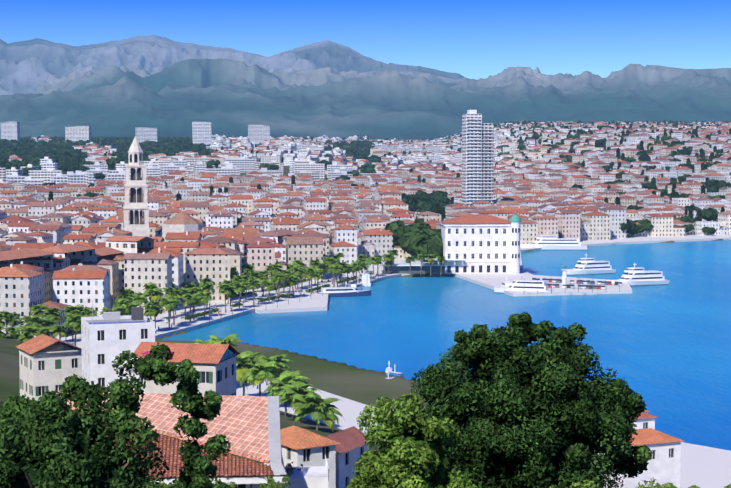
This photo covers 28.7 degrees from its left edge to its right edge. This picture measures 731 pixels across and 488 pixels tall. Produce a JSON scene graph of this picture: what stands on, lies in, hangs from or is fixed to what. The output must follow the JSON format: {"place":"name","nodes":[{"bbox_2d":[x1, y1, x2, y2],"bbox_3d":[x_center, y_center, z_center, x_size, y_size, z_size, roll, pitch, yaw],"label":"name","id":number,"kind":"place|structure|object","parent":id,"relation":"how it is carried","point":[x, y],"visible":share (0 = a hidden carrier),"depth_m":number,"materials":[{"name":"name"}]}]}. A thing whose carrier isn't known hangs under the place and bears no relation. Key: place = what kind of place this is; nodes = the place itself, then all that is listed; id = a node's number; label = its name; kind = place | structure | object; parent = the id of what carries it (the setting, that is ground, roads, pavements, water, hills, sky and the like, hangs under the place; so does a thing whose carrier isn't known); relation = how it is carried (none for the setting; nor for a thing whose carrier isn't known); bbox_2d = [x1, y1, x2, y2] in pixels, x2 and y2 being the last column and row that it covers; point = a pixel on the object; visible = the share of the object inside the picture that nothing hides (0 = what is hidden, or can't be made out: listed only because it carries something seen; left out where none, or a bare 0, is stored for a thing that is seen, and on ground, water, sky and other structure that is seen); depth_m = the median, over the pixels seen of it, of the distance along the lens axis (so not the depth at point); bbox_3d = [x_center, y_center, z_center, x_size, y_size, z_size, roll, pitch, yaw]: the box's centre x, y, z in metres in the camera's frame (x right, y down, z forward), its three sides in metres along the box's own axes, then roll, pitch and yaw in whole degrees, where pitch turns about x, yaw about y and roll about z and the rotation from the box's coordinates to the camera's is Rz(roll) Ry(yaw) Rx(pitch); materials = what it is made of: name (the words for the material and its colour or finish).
{"place":"outdoors","nodes":[
{"label":"outdoors","id":0,"kind":"place"},
{"bbox_2d":[62,272,372,335],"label":"riva hedge foliage","id":1,"kind":"object","parent":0,"point":[235,304],"visible":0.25,"depth_m":596.34,"materials":[{"name":"green plant"}]},
{"bbox_2d":[0,250,445,431],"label":"palm","id":2,"kind":"object","parent":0,"point":[289,386],"depth_m":471.36,"materials":[{"name":"green plant"}]},
{"bbox_2d":[0,35,463,94],"bbox_3d":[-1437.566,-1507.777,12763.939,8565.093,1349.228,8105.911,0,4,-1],"label":"mountain","id":3,"kind":"structure","parent":0,"point":[29,66],"depth_m":12756.85,"materials":[{"name":"grey stone"}]},
{"bbox_2d":[0,143,722,463],"bbox_3d":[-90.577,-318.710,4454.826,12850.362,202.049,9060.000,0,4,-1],"label":"ground","id":4,"kind":"structure","parent":0,"point":[363,386],"depth_m":381.43,"materials":[{"name":"green plant"}]},
{"bbox_2d":[0,110,520,300],"bbox_3d":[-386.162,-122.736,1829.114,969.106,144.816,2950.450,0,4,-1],"label":"landmark buildings","id":5,"kind":"structure","parent":4,"relation":"on","point":[485,244],"depth_m":732.39,"materials":[{"name":"stone"}]},
{"bbox_2d":[16,301,683,487],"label":"houses","id":6,"kind":"structure","parent":4,"relation":"on","point":[248,427],"depth_m":180.93,"materials":[{"name":"paint"}]},
{"bbox_2d":[283,462,295,475],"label":"terrace flower plant","id":7,"kind":"object","parent":6,"relation":"on","point":[289,465],"visible":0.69,"depth_m":139.07,"materials":[{"name":"green plant"}]},
{"bbox_2d":[0,121,730,337],"bbox_3d":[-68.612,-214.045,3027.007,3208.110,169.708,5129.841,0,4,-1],"label":"city buildings","id":8,"kind":"structure","parent":4,"relation":"on","point":[318,216],"depth_m":1126.55,"materials":[{"name":"paint"}]},
{"bbox_2d":[0,311,730,487],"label":"tree","id":9,"kind":"object","parent":4,"relation":"on","point":[516,413],"depth_m":102.37,"materials":[{"name":"green plant"}]},
{"bbox_2d":[0,120,730,314],"bbox_3d":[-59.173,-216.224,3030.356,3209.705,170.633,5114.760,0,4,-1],"label":"city tree","id":10,"kind":"object","parent":4,"relation":"on","point":[417,237],"depth_m":1914.55,"materials":[{"name":"green plant"}]},
{"bbox_2d":[0,58,730,139],"bbox_3d":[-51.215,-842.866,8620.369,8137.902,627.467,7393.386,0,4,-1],"label":"mountain","id":11,"kind":"structure","parent":0,"point":[228,97],"depth_m":6370.12,"materials":[{"name":"grey stone"}]},
{"bbox_2d":[0,0,730,79],"label":"sky","id":12,"kind":"structure","parent":0,"point":[472,39],"materials":[{"name":"blue"}]},
{"bbox_2d":[56,234,730,487],"bbox_3d":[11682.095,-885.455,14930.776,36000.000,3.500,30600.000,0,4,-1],"label":"quay ground","id":13,"kind":"structure","parent":0,"point":[704,467],"depth_m":561.94,"materials":[{"name":"white concrete"}]},
{"bbox_2d":[111,270,391,384],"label":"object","id":14,"kind":"object","parent":13,"relation":"on","point":[266,381],"visible":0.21,"depth_m":606.00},
{"bbox_2d":[209,258,622,324],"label":"pier furniture","id":15,"kind":"object","parent":13,"relation":"on","point":[400,268],"visible":0.85,"depth_m":717.51,"materials":[{"name":"paint"}]},
{"bbox_2d":[162,240,730,450],"bbox_3d":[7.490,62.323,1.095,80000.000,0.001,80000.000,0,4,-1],"label":"sea","id":16,"kind":"structure","parent":0,"point":[664,351],"depth_m":520.45,"materials":[{"name":"liquid"}]},
{"bbox_2d":[317,235,669,378],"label":"boats","id":17,"kind":"object","parent":16,"relation":"on","point":[635,276],"visible":0.81,"depth_m":673.22,"materials":[{"name":"paint"}]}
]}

